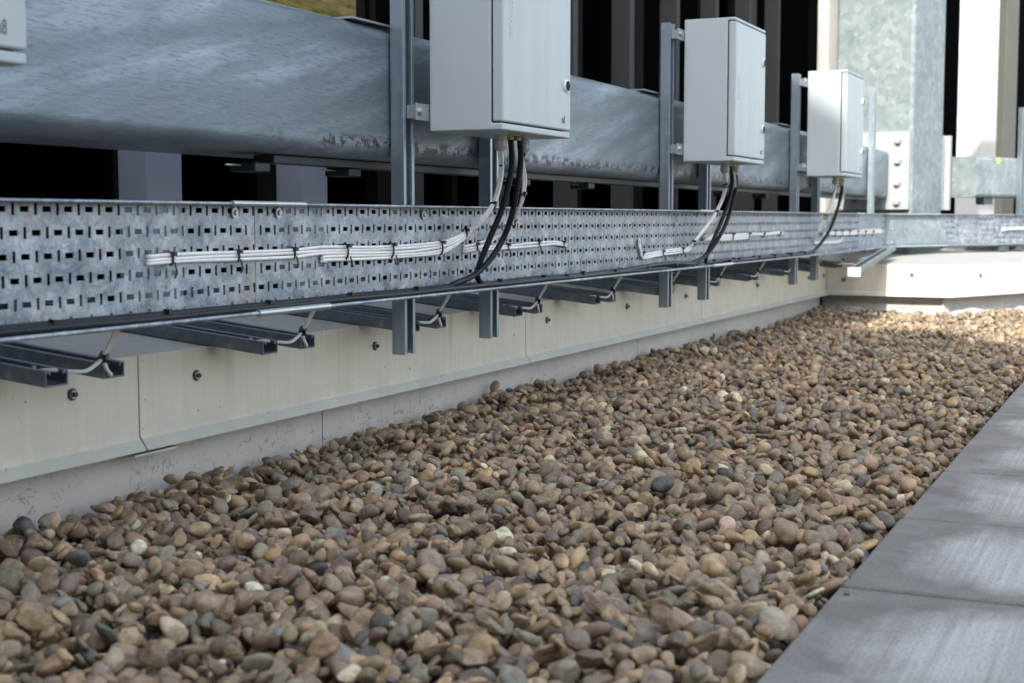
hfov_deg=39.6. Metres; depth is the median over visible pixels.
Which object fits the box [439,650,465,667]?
pebble
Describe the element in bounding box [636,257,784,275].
support strut
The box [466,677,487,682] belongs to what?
pebble
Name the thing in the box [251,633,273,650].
pebble
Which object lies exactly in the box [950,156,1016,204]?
steel beam
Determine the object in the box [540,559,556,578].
pebble
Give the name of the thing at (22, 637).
pebble
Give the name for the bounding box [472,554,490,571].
pebble
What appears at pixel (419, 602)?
pebble
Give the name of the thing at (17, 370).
support strut
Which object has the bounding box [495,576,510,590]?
pebble
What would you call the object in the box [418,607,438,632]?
pebble
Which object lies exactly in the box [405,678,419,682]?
pebble
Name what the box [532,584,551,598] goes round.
pebble
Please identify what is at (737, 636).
pebble
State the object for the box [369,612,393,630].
pebble
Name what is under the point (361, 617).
pebble
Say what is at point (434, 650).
pebble
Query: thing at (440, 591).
pebble
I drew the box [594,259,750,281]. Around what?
support strut
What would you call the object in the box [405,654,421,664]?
pebble
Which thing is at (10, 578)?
pebble
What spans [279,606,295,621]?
pebble
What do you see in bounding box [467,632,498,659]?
pebble
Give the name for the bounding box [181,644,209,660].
pebble
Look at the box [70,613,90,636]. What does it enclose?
pebble
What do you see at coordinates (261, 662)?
pebble
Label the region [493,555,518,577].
pebble
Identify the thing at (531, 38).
door
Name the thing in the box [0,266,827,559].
parapet wall
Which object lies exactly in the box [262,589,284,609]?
pebble
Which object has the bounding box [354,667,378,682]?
pebble
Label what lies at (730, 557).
pebble
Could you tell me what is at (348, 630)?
pebble
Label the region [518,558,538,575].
pebble
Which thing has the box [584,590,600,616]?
pebble
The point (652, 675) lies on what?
pebble
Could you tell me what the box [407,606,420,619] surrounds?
pebble
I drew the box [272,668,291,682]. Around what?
pebble
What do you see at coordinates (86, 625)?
pebble
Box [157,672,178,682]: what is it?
pebble
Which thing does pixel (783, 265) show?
support strut
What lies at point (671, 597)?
pebble
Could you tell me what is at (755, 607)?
pebble
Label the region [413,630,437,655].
pebble
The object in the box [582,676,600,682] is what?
pebble
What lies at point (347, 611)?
pebble
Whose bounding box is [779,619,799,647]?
pebble
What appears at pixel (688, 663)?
pebble
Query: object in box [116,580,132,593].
pebble
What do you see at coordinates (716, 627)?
pebble
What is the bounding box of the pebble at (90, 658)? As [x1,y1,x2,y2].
[82,647,98,666]
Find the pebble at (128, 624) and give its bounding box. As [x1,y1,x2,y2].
[119,621,139,631]
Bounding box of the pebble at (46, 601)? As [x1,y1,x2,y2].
[40,594,59,607]
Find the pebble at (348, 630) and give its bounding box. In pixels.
[339,621,368,648]
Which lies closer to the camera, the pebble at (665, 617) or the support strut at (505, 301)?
the pebble at (665, 617)
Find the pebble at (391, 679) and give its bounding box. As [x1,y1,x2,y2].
[384,676,399,682]
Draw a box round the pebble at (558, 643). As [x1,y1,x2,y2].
[549,636,565,651]
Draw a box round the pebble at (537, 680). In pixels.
[532,678,547,682]
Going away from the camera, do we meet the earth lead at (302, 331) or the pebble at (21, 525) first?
the pebble at (21, 525)
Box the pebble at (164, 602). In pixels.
[160,593,185,609]
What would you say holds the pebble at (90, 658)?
on the gravel
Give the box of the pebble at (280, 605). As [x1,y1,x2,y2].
[274,599,288,613]
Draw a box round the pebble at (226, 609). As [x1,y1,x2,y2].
[218,599,235,620]
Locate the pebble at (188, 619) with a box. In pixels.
[179,610,196,628]
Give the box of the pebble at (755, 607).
[739,601,766,620]
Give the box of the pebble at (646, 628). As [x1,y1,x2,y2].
[632,618,663,646]
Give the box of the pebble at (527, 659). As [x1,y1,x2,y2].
[517,655,539,673]
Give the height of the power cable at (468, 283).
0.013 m
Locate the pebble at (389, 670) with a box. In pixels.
[378,664,401,682]
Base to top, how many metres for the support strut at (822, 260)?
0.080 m
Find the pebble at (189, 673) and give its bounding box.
[180,666,198,680]
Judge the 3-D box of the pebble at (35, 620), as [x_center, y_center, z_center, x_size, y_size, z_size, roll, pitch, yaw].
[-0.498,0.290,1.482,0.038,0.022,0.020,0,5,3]
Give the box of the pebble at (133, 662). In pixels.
[115,656,147,674]
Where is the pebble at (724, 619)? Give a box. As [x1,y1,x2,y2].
[713,610,735,628]
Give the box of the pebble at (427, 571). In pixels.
[417,563,438,580]
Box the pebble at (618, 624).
[606,619,624,637]
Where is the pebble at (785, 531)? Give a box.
[773,520,797,544]
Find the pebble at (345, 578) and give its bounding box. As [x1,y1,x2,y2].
[337,570,356,587]
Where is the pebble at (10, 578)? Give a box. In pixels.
[0,568,23,595]
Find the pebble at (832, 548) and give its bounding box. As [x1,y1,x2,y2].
[822,541,842,556]
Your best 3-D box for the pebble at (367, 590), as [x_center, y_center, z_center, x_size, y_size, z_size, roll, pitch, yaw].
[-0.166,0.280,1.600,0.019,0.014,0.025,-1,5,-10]
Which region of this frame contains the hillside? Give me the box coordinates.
[264,0,355,16]
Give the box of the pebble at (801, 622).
[791,615,808,632]
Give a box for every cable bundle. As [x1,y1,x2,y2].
[145,151,506,278]
[461,153,567,256]
[638,171,784,260]
[812,184,882,243]
[1002,227,1023,230]
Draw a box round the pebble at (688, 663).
[684,658,701,666]
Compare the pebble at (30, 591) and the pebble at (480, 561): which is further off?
the pebble at (480, 561)
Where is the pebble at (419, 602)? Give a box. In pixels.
[413,595,437,607]
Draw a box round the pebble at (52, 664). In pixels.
[34,654,66,675]
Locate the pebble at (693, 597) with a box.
[680,592,698,611]
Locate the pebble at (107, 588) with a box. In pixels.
[102,585,118,594]
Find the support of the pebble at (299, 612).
on the gravel
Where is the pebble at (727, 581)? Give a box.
[715,577,732,589]
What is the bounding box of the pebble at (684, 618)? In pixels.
[671,609,693,630]
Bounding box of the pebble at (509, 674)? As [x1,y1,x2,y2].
[499,665,528,682]
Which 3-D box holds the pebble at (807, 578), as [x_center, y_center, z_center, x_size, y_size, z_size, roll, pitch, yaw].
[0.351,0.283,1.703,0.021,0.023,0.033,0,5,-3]
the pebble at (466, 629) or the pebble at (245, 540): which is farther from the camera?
the pebble at (245, 540)
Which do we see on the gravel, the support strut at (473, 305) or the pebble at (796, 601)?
the pebble at (796, 601)
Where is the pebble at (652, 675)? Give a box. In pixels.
[639,668,672,682]
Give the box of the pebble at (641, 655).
[627,646,656,665]
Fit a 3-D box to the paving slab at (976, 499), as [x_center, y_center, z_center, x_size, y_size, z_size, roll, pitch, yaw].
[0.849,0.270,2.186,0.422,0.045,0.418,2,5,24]
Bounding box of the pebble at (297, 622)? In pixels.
[292,617,313,638]
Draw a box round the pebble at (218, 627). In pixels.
[210,619,230,636]
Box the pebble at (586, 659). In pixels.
[574,650,603,668]
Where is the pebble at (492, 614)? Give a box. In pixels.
[474,608,497,624]
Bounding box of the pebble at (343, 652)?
[324,641,355,664]
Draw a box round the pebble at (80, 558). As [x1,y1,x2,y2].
[65,549,90,566]
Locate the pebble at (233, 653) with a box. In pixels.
[222,644,243,662]
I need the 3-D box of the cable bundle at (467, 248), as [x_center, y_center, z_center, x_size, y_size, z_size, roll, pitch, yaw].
[0.062,-0.290,2.981,0.119,0.222,0.572,2,5,24]
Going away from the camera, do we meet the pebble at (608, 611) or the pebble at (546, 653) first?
the pebble at (546, 653)
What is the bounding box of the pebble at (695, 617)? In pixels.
[691,616,707,621]
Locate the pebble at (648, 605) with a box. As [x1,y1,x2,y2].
[642,597,672,611]
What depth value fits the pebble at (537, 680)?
1.27 m
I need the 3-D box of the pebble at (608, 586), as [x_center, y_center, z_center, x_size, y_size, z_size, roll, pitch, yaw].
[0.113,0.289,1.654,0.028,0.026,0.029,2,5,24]
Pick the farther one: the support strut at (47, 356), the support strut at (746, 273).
the support strut at (746, 273)
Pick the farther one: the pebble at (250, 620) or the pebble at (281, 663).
the pebble at (250, 620)
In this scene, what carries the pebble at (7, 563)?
on the gravel
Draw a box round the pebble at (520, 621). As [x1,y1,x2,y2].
[511,613,530,628]
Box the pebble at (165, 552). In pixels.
[154,545,175,559]
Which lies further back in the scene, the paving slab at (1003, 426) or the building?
the building
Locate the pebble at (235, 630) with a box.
[225,623,241,638]
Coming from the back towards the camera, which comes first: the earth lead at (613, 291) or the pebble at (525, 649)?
the earth lead at (613, 291)
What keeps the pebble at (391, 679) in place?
on the gravel
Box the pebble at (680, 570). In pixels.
[664,562,690,579]
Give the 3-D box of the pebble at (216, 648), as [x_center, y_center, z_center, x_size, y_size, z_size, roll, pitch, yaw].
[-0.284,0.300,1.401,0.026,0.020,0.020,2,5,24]
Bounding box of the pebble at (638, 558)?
[625,555,643,568]
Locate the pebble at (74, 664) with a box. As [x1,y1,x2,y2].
[66,661,85,671]
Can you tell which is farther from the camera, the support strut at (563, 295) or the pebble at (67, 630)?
the support strut at (563, 295)
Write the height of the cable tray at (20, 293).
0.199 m
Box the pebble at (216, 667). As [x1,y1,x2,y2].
[206,656,227,675]
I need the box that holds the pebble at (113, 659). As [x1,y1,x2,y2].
[102,647,125,672]
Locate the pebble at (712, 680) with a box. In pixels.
[707,677,720,682]
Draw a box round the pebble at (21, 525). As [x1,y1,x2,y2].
[12,516,36,535]
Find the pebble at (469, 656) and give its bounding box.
[458,648,487,665]
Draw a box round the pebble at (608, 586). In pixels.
[598,577,619,594]
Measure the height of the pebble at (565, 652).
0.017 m
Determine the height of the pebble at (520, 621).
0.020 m
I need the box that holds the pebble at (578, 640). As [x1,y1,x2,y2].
[564,629,590,651]
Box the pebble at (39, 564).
[26,556,54,572]
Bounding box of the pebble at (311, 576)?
[301,567,318,583]
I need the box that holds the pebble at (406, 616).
[394,608,414,625]
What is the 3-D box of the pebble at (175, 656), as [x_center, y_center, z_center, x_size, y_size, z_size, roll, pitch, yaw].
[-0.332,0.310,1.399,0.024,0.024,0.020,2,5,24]
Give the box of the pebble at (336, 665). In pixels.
[328,656,353,682]
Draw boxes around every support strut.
[0,300,277,354]
[0,342,123,378]
[0,356,67,387]
[37,296,314,348]
[184,287,419,331]
[207,285,445,328]
[325,279,522,316]
[333,276,541,313]
[420,273,600,304]
[433,271,615,301]
[474,267,658,294]
[509,265,673,292]
[538,262,710,285]
[576,262,719,285]
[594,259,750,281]
[621,258,758,279]
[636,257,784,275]
[673,255,787,274]
[677,252,809,271]
[715,253,809,265]
[722,250,837,267]
[732,250,841,266]
[847,246,895,276]
[940,246,1007,250]
[964,245,1023,249]
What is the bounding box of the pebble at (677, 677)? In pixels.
[670,672,681,682]
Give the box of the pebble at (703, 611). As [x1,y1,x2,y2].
[699,607,712,616]
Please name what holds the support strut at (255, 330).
attached to the parapet wall at (78, 445)
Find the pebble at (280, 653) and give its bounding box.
[274,649,304,672]
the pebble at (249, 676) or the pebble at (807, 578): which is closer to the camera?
the pebble at (249, 676)
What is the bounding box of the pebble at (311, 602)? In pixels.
[304,597,329,619]
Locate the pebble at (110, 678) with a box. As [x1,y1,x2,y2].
[97,673,119,682]
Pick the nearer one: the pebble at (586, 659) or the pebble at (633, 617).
the pebble at (586, 659)
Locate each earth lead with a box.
[30,330,119,376]
[248,311,315,347]
[418,295,450,326]
[502,285,547,312]
[582,276,622,301]
[655,270,679,291]
[696,266,726,285]
[751,261,765,279]
[838,248,850,266]
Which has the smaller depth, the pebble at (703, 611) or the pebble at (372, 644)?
the pebble at (372, 644)
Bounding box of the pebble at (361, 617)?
[350,608,373,629]
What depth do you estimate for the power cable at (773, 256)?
5.16 m
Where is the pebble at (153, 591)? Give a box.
[147,586,160,598]
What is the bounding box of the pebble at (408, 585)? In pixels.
[396,578,415,600]
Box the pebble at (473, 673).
[457,669,492,681]
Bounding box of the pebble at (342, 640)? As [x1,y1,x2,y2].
[337,627,345,643]
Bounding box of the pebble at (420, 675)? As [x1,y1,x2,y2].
[409,667,428,682]
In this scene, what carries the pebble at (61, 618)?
on the gravel
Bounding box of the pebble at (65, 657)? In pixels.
[56,646,73,665]
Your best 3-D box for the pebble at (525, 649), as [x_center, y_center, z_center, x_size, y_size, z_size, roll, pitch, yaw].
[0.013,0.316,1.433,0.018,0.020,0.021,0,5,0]
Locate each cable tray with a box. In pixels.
[0,198,897,342]
[885,213,1023,246]
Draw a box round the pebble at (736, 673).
[726,664,745,682]
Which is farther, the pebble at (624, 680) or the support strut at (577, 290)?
the support strut at (577, 290)
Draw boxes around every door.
[0,0,25,50]
[493,0,569,130]
[728,21,765,159]
[840,73,863,173]
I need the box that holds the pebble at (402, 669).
[400,667,405,674]
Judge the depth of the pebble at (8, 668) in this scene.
1.34 m
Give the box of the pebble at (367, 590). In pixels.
[360,586,372,594]
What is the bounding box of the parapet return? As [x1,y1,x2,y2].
[822,264,954,311]
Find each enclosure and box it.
[0,0,25,66]
[407,0,569,152]
[671,17,765,174]
[798,70,863,185]
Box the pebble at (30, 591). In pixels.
[20,582,41,601]
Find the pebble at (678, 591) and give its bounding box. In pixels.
[660,585,686,597]
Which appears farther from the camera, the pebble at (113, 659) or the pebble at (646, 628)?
the pebble at (646, 628)
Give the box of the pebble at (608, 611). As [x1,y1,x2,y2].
[600,604,621,621]
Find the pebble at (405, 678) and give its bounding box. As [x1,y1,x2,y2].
[401,673,409,682]
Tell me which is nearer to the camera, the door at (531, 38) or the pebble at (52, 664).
the pebble at (52, 664)
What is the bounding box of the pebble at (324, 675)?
[317,666,331,682]
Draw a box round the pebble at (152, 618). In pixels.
[145,611,170,625]
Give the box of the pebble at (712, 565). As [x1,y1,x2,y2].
[699,552,726,577]
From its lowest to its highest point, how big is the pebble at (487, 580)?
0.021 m
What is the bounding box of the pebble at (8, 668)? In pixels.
[0,662,13,674]
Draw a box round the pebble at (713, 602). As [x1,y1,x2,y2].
[701,595,724,609]
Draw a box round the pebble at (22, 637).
[5,629,30,645]
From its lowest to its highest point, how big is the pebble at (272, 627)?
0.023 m
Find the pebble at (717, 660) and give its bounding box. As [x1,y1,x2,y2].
[705,650,729,671]
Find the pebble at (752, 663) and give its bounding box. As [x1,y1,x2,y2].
[727,650,764,679]
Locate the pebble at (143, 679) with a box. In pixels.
[128,675,154,682]
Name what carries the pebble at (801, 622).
on the gravel
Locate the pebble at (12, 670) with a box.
[5,662,14,674]
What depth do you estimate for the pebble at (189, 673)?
1.34 m
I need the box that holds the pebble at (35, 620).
[16,609,52,631]
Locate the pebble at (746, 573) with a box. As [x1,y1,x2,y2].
[739,566,761,585]
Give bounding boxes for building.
[844,0,1020,264]
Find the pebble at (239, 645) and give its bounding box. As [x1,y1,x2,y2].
[209,635,241,659]
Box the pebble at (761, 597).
[749,594,776,606]
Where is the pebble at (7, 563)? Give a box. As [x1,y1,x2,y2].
[0,558,24,571]
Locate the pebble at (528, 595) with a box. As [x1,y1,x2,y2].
[510,590,538,605]
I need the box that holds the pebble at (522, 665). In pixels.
[512,660,536,678]
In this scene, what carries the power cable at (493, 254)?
on the cable tray at (20, 293)
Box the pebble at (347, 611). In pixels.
[337,602,357,620]
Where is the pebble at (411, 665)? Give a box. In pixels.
[405,660,423,673]
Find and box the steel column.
[834,0,951,253]
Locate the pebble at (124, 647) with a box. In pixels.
[109,642,139,655]
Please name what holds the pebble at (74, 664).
on the gravel
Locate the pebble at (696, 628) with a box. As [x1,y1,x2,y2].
[683,620,712,638]
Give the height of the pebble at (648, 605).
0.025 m
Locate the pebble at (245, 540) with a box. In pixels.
[236,532,255,548]
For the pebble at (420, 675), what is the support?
on the gravel
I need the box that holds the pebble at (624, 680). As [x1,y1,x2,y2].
[612,677,628,682]
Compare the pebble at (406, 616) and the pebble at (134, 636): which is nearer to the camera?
the pebble at (134, 636)
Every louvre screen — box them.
[0,0,780,301]
[719,0,1023,247]
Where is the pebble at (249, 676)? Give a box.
[238,670,257,682]
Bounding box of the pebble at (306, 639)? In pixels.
[299,626,323,652]
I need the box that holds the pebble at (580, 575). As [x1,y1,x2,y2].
[576,571,594,586]
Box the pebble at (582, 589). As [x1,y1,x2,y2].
[578,585,590,601]
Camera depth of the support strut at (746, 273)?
4.92 m
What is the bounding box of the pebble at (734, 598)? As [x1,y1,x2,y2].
[721,592,741,604]
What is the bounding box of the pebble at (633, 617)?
[629,615,637,623]
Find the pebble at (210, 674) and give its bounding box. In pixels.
[208,659,225,677]
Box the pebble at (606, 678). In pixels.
[596,674,614,682]
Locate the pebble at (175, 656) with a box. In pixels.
[166,647,184,667]
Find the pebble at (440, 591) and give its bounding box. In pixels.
[433,577,456,599]
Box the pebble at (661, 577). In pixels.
[645,568,664,586]
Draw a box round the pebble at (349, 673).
[337,664,361,682]
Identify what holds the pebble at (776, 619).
on the gravel
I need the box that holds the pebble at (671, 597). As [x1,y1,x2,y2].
[661,590,677,606]
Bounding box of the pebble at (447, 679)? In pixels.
[436,676,451,682]
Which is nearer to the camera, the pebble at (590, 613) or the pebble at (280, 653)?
the pebble at (280, 653)
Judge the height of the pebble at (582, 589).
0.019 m
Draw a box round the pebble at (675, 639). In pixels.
[665,630,685,648]
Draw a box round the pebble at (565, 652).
[560,648,575,658]
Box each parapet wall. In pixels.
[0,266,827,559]
[751,237,1023,312]
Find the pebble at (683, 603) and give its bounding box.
[673,597,694,610]
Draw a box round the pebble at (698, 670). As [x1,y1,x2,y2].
[689,661,707,680]
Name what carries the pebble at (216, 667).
on the gravel
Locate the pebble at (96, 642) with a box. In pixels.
[82,628,108,650]
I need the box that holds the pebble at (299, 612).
[295,606,303,617]
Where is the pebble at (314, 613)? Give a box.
[299,606,319,619]
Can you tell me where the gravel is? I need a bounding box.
[0,305,1023,682]
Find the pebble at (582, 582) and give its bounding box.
[568,579,591,586]
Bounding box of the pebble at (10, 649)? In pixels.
[0,640,21,659]
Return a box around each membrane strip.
[835,305,941,315]
[948,305,1023,316]
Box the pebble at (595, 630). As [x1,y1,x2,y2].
[581,621,611,640]
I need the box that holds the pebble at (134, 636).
[117,626,143,646]
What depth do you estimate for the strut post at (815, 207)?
5.60 m
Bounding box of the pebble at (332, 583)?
[323,573,342,593]
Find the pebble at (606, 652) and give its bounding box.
[598,642,614,667]
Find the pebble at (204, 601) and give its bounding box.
[191,590,220,613]
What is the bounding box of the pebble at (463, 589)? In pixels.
[453,581,468,604]
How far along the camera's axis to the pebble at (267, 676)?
1.30 m
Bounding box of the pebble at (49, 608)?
[46,605,58,619]
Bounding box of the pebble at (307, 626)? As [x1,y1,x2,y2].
[297,620,328,635]
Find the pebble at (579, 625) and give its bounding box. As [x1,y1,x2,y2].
[573,622,597,649]
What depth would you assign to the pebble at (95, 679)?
1.31 m
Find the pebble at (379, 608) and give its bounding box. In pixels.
[372,604,392,617]
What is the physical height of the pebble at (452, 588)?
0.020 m
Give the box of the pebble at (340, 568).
[334,565,355,580]
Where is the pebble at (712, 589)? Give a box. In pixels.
[692,583,722,603]
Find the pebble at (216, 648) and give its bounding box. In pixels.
[211,637,236,655]
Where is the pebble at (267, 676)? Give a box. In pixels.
[249,670,273,682]
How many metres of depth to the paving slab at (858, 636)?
1.46 m
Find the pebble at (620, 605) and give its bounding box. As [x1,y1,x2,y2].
[595,596,627,615]
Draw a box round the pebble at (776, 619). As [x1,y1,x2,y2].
[759,606,789,640]
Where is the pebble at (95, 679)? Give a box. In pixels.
[84,675,106,682]
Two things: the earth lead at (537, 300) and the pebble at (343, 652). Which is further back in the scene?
the earth lead at (537, 300)
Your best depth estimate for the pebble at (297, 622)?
1.49 m
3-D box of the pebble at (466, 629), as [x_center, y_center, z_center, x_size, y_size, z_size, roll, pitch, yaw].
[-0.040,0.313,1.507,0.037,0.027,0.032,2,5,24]
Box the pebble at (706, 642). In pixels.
[684,631,719,656]
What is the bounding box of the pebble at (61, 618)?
[51,609,70,627]
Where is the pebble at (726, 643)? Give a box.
[714,631,736,653]
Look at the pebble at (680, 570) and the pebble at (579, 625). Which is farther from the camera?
the pebble at (680, 570)
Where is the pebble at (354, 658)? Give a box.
[348,654,366,664]
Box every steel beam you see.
[0,0,888,200]
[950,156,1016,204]
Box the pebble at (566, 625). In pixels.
[541,616,573,641]
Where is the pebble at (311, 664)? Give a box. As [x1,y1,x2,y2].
[296,656,319,678]
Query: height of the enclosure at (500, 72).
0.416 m
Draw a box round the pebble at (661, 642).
[657,635,672,648]
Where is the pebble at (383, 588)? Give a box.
[374,579,395,596]
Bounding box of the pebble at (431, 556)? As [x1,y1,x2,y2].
[415,548,446,573]
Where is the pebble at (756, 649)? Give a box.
[751,638,760,656]
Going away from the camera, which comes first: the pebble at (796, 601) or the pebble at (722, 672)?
the pebble at (722, 672)
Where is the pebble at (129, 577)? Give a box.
[115,569,139,583]
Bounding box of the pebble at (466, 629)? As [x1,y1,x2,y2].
[456,623,478,635]
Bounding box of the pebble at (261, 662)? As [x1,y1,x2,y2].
[240,653,273,674]
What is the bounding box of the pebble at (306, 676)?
[297,670,321,682]
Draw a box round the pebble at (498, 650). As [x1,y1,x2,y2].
[491,643,510,658]
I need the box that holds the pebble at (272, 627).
[263,618,282,634]
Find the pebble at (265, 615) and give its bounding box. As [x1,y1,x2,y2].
[258,606,269,620]
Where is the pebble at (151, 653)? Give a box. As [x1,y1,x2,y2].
[137,640,167,668]
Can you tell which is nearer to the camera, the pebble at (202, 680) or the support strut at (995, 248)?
the pebble at (202, 680)
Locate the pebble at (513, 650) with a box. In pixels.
[507,643,532,656]
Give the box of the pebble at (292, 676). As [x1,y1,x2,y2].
[273,670,295,680]
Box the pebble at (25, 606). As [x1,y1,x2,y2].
[16,603,37,615]
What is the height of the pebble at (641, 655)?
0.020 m
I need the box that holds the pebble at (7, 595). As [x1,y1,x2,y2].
[0,586,16,608]
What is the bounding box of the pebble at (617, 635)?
[608,627,624,643]
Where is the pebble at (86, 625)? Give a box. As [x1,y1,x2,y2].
[75,619,94,639]
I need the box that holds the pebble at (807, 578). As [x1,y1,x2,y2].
[794,570,815,584]
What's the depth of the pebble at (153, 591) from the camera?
1.65 m
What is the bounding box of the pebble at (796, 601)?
[778,593,803,611]
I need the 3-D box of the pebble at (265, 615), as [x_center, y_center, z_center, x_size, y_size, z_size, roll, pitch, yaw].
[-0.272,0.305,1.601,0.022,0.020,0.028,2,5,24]
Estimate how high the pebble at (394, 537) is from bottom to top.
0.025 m
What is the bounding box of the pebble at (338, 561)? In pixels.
[329,557,351,574]
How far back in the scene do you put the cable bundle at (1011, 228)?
7.68 m
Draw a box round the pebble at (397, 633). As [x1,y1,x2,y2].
[386,621,408,644]
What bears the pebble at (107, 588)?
on the gravel
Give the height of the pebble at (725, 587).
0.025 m
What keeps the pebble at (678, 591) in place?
on the gravel
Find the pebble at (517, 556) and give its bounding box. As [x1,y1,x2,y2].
[513,552,526,560]
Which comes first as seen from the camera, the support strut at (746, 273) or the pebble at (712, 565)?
the pebble at (712, 565)
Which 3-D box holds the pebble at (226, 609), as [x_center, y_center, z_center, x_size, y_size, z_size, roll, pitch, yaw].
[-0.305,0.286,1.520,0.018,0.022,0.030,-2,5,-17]
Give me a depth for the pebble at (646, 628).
1.48 m
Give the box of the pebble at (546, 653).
[529,643,559,663]
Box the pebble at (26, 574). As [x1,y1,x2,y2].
[21,572,30,576]
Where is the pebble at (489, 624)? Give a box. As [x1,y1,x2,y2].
[475,611,505,636]
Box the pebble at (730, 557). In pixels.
[720,550,737,566]
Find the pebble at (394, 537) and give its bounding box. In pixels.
[386,531,408,545]
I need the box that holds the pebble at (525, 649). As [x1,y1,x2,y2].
[519,644,532,655]
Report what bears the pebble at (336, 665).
on the gravel
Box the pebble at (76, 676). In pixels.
[62,670,84,682]
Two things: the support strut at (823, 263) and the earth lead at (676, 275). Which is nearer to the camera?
the earth lead at (676, 275)
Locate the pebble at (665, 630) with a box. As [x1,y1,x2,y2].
[651,618,667,632]
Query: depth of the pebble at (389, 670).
1.35 m
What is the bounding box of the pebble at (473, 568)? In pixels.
[459,565,484,577]
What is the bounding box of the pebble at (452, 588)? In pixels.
[443,580,461,596]
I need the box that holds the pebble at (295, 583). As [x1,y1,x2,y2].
[288,577,313,595]
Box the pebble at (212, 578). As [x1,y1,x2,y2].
[194,574,221,590]
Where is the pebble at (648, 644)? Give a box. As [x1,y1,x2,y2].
[645,643,660,660]
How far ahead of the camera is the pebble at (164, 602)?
1.58 m
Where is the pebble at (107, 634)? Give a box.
[94,622,117,644]
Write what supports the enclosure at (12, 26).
attached to the steel beam at (263, 84)
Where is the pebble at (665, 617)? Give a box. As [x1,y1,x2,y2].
[651,604,679,632]
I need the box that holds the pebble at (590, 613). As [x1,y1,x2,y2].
[581,602,601,620]
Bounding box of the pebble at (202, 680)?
[188,677,211,682]
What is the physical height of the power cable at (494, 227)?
0.295 m
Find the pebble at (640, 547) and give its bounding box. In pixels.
[630,540,650,554]
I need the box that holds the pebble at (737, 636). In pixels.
[726,626,749,647]
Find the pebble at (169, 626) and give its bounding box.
[159,616,186,641]
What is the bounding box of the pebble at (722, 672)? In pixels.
[713,667,728,677]
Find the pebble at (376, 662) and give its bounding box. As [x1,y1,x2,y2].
[357,655,384,670]
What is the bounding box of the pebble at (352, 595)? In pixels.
[334,586,364,607]
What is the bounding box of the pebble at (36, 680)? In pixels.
[27,677,42,682]
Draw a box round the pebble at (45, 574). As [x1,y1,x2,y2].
[37,567,57,588]
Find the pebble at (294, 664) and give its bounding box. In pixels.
[289,656,308,672]
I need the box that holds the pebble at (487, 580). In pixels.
[480,575,494,586]
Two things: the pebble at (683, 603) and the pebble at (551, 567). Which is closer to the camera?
the pebble at (683, 603)
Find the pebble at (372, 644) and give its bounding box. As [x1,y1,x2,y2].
[369,640,384,646]
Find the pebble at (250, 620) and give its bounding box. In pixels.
[233,613,263,641]
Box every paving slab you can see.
[757,588,1023,682]
[842,519,1023,606]
[903,472,1023,528]
[944,438,1023,476]
[974,412,1023,440]
[997,392,1023,413]
[1015,381,1023,391]
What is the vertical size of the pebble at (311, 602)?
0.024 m
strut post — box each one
[334,0,414,354]
[479,137,498,338]
[631,22,674,307]
[697,164,710,299]
[771,74,800,284]
[810,177,819,279]
[867,89,876,212]
[1015,107,1023,241]
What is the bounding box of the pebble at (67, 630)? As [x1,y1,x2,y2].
[32,619,70,637]
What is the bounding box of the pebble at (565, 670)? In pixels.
[547,659,579,682]
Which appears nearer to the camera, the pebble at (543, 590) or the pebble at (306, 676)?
the pebble at (306, 676)
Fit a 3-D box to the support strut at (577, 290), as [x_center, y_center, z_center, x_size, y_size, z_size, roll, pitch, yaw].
[-0.001,-0.150,3.728,0.567,0.080,0.041,2,5,24]
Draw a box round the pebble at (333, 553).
[326,547,342,563]
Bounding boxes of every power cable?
[0,137,523,332]
[0,266,667,336]
[0,276,536,325]
[475,140,698,286]
[565,175,737,276]
[704,167,814,264]
[728,186,842,262]
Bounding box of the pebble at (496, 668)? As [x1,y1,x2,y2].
[493,665,500,673]
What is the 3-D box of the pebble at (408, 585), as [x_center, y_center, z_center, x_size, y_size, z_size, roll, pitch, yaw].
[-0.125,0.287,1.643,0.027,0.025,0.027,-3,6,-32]
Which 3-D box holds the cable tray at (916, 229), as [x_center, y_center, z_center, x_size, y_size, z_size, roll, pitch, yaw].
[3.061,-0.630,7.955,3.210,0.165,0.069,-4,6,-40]
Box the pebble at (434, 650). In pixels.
[423,642,451,656]
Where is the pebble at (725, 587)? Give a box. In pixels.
[705,578,735,599]
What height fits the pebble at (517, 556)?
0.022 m
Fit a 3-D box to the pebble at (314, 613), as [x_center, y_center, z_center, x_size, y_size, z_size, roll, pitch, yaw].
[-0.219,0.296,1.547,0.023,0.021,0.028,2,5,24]
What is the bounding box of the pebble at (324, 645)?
[307,629,338,660]
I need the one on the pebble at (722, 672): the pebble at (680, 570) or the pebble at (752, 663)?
the pebble at (752, 663)
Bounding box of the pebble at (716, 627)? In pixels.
[712,624,725,630]
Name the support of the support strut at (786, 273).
attached to the strut post at (794, 158)
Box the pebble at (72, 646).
[59,638,80,654]
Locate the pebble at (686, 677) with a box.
[681,670,702,682]
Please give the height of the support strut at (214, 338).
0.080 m
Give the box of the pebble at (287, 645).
[283,642,306,655]
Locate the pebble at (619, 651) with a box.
[611,643,639,669]
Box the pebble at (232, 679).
[223,675,239,682]
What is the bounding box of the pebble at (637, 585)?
[630,578,649,600]
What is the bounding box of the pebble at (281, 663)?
[270,656,290,679]
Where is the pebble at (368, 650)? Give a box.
[356,645,378,656]
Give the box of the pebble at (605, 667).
[585,649,612,669]
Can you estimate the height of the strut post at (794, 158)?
0.775 m
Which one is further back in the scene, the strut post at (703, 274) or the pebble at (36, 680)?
the strut post at (703, 274)
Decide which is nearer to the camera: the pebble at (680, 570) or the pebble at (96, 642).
the pebble at (96, 642)
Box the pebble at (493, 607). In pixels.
[490,603,504,613]
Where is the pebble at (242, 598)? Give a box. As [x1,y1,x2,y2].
[233,590,251,614]

